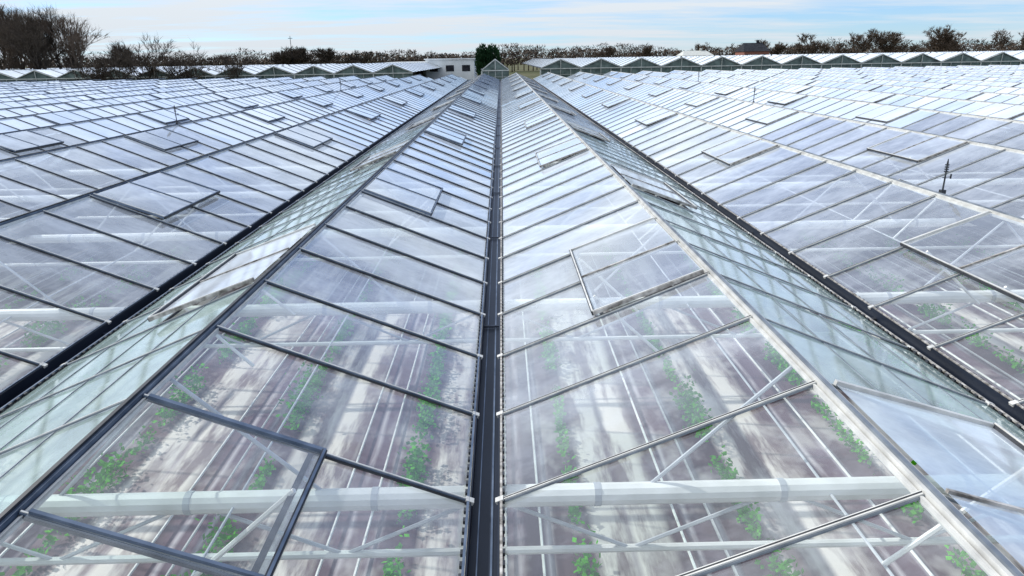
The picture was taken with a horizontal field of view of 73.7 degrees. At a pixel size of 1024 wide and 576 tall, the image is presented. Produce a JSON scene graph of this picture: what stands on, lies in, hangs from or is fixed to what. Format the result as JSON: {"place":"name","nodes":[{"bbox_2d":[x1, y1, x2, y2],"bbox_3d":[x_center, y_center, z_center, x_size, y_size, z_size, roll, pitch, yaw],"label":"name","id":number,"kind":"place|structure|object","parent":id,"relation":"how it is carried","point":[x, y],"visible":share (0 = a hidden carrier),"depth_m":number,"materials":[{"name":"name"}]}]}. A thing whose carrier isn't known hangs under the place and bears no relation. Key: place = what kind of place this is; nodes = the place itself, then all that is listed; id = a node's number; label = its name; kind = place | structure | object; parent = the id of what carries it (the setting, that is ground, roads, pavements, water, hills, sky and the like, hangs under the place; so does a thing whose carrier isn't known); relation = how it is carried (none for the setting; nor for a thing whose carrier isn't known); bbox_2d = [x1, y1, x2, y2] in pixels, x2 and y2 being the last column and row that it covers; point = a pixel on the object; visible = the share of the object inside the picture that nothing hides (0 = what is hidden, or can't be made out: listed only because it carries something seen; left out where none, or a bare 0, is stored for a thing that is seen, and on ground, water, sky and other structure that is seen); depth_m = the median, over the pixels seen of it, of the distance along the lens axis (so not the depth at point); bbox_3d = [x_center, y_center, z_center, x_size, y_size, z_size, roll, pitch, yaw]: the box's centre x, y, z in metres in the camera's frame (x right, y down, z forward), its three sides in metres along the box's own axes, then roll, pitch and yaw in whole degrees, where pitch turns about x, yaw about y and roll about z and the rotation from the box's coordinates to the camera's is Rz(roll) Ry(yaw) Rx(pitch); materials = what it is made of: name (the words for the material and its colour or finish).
{"place":"outdoors","nodes":[
{"label":"outdoors","id":0,"kind":"place"},
{"bbox_2d":[25,52,898,79],"bbox_3d":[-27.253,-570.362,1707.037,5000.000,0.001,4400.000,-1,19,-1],"label":"ground","id":1,"kind":"structure","parent":0,"point":[532,74],"depth_m":299.09,"materials":[{"name":"green plant"}]},
{"bbox_2d":[0,21,21,69],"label":"bare tree","id":2,"kind":"object","parent":1,"relation":"on","point":[11,55],"visible":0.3,"depth_m":97.97,"materials":[{"name":"brown plant"}]},
{"bbox_2d":[0,16,23,69],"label":"bare tree","id":3,"kind":"object","parent":1,"relation":"on","point":[1,67],"visible":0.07,"depth_m":102.65,"materials":[{"name":"brown plant"}]},
{"bbox_2d":[0,5,36,69],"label":"bare tree","id":4,"kind":"object","parent":1,"relation":"on","point":[16,61],"visible":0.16,"depth_m":98.72,"materials":[{"name":"brown plant"}]},
{"bbox_2d":[0,7,53,68],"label":"bare tree","id":5,"kind":"object","parent":1,"relation":"on","point":[21,39],"visible":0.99,"depth_m":93.56,"materials":[{"name":"brown plant"}]},
{"bbox_2d":[0,8,64,68],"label":"bare tree","id":6,"kind":"object","parent":1,"relation":"on","point":[26,58],"visible":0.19,"depth_m":97.50,"materials":[{"name":"brown plant"}]},
{"bbox_2d":[0,4,76,68],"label":"bare tree","id":7,"kind":"object","parent":1,"relation":"on","point":[3,15],"visible":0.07,"depth_m":102.46,"materials":[{"name":"brown plant"}]},
{"bbox_2d":[20,3,93,68],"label":"bare tree","id":8,"kind":"object","parent":1,"relation":"on","point":[46,35],"visible":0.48,"depth_m":98.62,"materials":[{"name":"brown plant"}]},
{"bbox_2d":[33,11,109,68],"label":"bare tree","id":9,"kind":"object","parent":1,"relation":"on","point":[75,36],"visible":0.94,"depth_m":97.73,"materials":[{"name":"brown plant"}]},
{"bbox_2d":[64,56,111,80],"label":"bare tree","id":10,"kind":"object","parent":1,"relation":"on","point":[82,69],"visible":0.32,"depth_m":74.36,"materials":[{"name":"brown plant"}]},
{"bbox_2d":[79,47,138,79],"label":"tree","id":11,"kind":"object","parent":1,"relation":"on","point":[103,65],"visible":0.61,"depth_m":73.02,"materials":[{"name":"brown plant"}]},
{"bbox_2d":[100,40,135,67],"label":"bare tree","id":12,"kind":"object","parent":1,"relation":"on","point":[122,47],"visible":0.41,"depth_m":104.42,"materials":[{"name":"brown plant"}]},
{"bbox_2d":[121,51,167,79],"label":"bare tree","id":13,"kind":"object","parent":1,"relation":"on","point":[151,68],"visible":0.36,"depth_m":74.64,"materials":[{"name":"brown plant"}]},
{"bbox_2d":[104,32,206,79],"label":"bare tree","id":14,"kind":"object","parent":1,"relation":"on","point":[142,65],"visible":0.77,"depth_m":72.25,"materials":[{"name":"brown plant"}]},
{"bbox_2d":[160,52,210,79],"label":"tree","id":15,"kind":"object","parent":1,"relation":"on","point":[188,74],"visible":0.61,"depth_m":73.83,"materials":[{"name":"brown plant"}]},
{"bbox_2d":[0,62,440,81],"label":"greenhouse","id":16,"kind":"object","parent":1,"relation":"on","point":[392,70],"visible":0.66,"depth_m":78.00,"materials":[{"name":"white glass"}]},
{"bbox_2d":[208,52,257,78],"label":"tree","id":17,"kind":"object","parent":1,"relation":"on","point":[234,72],"visible":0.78,"depth_m":73.80,"materials":[{"name":"brown plant"}]},
{"bbox_2d":[270,50,294,64],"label":"bare tree","id":18,"kind":"object","parent":1,"relation":"on","point":[275,58],"visible":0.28,"depth_m":190.09,"materials":[{"name":"brown plant"}]},
{"bbox_2d":[276,49,308,64],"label":"tree","id":19,"kind":"object","parent":1,"relation":"on","point":[287,56],"visible":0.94,"depth_m":186.48,"materials":[{"name":"brown plant"}]},
{"bbox_2d":[290,47,318,63],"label":"bare tree","id":20,"kind":"object","parent":1,"relation":"on","point":[297,51],"visible":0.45,"depth_m":188.43,"materials":[{"name":"brown plant"}]},
{"bbox_2d":[309,47,335,63],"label":"tree","id":21,"kind":"object","parent":1,"relation":"on","point":[327,54],"visible":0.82,"depth_m":187.80,"materials":[{"name":"brown plant"}]},
{"bbox_2d":[343,49,371,63],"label":"tree","id":22,"kind":"object","parent":1,"relation":"on","point":[356,58],"visible":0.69,"depth_m":193.66,"materials":[{"name":"brown plant"}]},
{"bbox_2d":[386,61,425,81],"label":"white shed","id":23,"kind":"structure","parent":1,"relation":"on","point":[423,73],"depth_m":123.72,"materials":[{"name":"metal"}]},
{"bbox_2d":[424,58,476,80],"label":"white shed","id":24,"kind":"structure","parent":1,"relation":"on","point":[464,68],"depth_m":116.01,"materials":[{"name":"stone"}]},
{"bbox_2d":[430,65,469,71],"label":"windows","id":25,"kind":"structure","parent":24,"relation":"in","point":[448,67],"depth_m":115.98,"materials":[{"name":"glass"}]},
{"bbox_2d":[474,43,500,77],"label":"conifer tree","id":26,"kind":"object","parent":1,"relation":"on","point":[487,56],"visible":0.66,"depth_m":89.39,"materials":[{"name":"green plant"}]},
{"bbox_2d":[481,59,508,80],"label":"greenhouse","id":27,"kind":"object","parent":1,"relation":"on","point":[496,68],"visible":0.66,"depth_m":70.46,"materials":[{"name":"clear glass"}]},
{"bbox_2d":[0,64,1023,575],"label":"greenhouse","id":28,"kind":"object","parent":1,"relation":"on","point":[246,190],"visible":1,"depth_m":10.03,"materials":[{"name":"clear glass"}]},
{"bbox_2d":[939,159,951,193],"bbox_3d":[4.634,-1.190,7.272,0.099,0.370,0.050,-1,19,-1],"label":"weather sensor mast","id":29,"kind":"object","parent":28,"relation":"on","point":[942,190],"visible":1,"depth_m":7.27,"materials":[{"name":"grey metal"}]},
{"bbox_2d":[1,35,1022,71],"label":"distant tree line","id":30,"kind":"object","parent":1,"relation":"on","point":[533,52],"visible":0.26,"depth_m":277.58,"materials":[{"name":"brown plant"}]},
{"bbox_2d":[589,45,616,57],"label":"bare tree","id":31,"kind":"object","parent":1,"relation":"on","point":[610,51],"visible":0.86,"depth_m":240.72,"materials":[{"name":"brown plant"}]},
{"bbox_2d":[636,43,652,56],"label":"bare tree","id":32,"kind":"object","parent":1,"relation":"on","point":[646,50],"visible":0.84,"depth_m":235.39,"materials":[{"name":"brown plant"}]},
{"bbox_2d":[691,41,714,55],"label":"bare tree","id":33,"kind":"object","parent":1,"relation":"on","point":[698,47],"visible":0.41,"depth_m":242.50,"materials":[{"name":"brown plant"}]},
{"bbox_2d":[759,39,770,49],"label":"bare tree","id":34,"kind":"object","parent":1,"relation":"on","point":[767,45],"visible":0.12,"depth_m":240.93,"materials":[{"name":"brown plant"}]},
{"bbox_2d":[523,50,1023,78],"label":"greenhouse","id":35,"kind":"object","parent":1,"relation":"on","point":[566,67],"visible":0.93,"depth_m":76.56,"materials":[{"name":"white glass"}]},
{"bbox_2d":[769,42,790,54],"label":"bare tree","id":36,"kind":"object","parent":1,"relation":"on","point":[778,48],"visible":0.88,"depth_m":237.85,"materials":[{"name":"brown plant"}]},
{"bbox_2d":[790,33,830,53],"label":"bare tree","id":37,"kind":"object","parent":1,"relation":"on","point":[798,47],"visible":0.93,"depth_m":235.90,"materials":[{"name":"brown plant"}]},
{"bbox_2d":[804,41,829,53],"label":"bare tree","id":38,"kind":"object","parent":1,"relation":"on","point":[812,51],"visible":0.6,"depth_m":238.03,"materials":[{"name":"brown plant"}]},
{"bbox_2d":[831,40,851,53],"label":"bare tree","id":39,"kind":"object","parent":1,"relation":"on","point":[840,46],"visible":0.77,"depth_m":239.14,"materials":[{"name":"brown plant"}]},
{"bbox_2d":[849,32,874,52],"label":"bare tree","id":40,"kind":"object","parent":1,"relation":"on","point":[862,47],"visible":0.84,"depth_m":241.54,"materials":[{"name":"brown plant"}]},
{"bbox_2d":[864,27,905,52],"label":"bare tree","id":41,"kind":"object","parent":1,"relation":"on","point":[873,35],"visible":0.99,"depth_m":234.91,"materials":[{"name":"brown plant"}]},
{"bbox_2d":[876,31,902,52],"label":"bare tree","id":42,"kind":"object","parent":1,"relation":"on","point":[881,47],"visible":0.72,"depth_m":235.58,"materials":[{"name":"brown plant"}]},
{"bbox_2d":[890,39,924,52],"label":"bare tree","id":43,"kind":"object","parent":1,"relation":"on","point":[914,47],"visible":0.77,"depth_m":239.54,"materials":[{"name":"brown plant"}]},
{"bbox_2d":[923,24,955,51],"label":"bare tree","id":44,"kind":"object","parent":1,"relation":"on","point":[933,44],"visible":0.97,"depth_m":234.00,"materials":[{"name":"brown plant"}]},
{"bbox_2d":[931,32,961,51],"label":"bare tree","id":45,"kind":"object","parent":1,"relation":"on","point":[945,45],"visible":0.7,"depth_m":235.47,"materials":[{"name":"brown plant"}]},
{"bbox_2d":[928,32,965,51],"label":"bare tree","id":46,"kind":"object","parent":1,"relation":"on","point":[956,44],"visible":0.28,"depth_m":240.16,"materials":[{"name":"brown plant"}]},
{"bbox_2d":[950,41,966,51],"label":"bare tree","id":47,"kind":"object","parent":1,"relation":"on","point":[959,49],"visible":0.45,"depth_m":244.58,"materials":[{"name":"brown plant"}]},
{"bbox_2d":[983,30,1014,50],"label":"bare tree","id":48,"kind":"object","parent":1,"relation":"on","point":[1003,40],"visible":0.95,"depth_m":236.33,"materials":[{"name":"brown plant"}]},
{"bbox_2d":[1017,31,1023,50],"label":"bare tree","id":49,"kind":"object","parent":1,"relation":"on","point":[1022,43],"visible":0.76,"depth_m":239.48,"materials":[{"name":"brown plant"}]},
{"bbox_2d":[0,230,1023,575],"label":"crop plants","id":50,"kind":"object","parent":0,"point":[416,470],"visible":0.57,"depth_m":11.05,"materials":[{"name":"green plant"}]},
{"bbox_2d":[0,0,1023,65],"label":"sky","id":51,"kind":"structure","parent":0,"point":[217,27],"materials":[{"name":"blue"}]},
{"bbox_2d":[676,48,712,55],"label":"white barn","id":52,"kind":"structure","parent":0,"point":[695,53],"depth_m":229.54,"materials":[{"name":"metal"}]},
{"bbox_2d":[735,51,768,54],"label":"walls","id":53,"kind":"structure","parent":0,"point":[752,52],"depth_m":218.65,"materials":[{"name":"brick"}]},
{"bbox_2d":[734,40,769,51],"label":"roof","id":54,"kind":"structure","parent":53,"relation":"on","point":[756,46],"depth_m":220.25,"materials":[{"name":"stone"}]}
]}

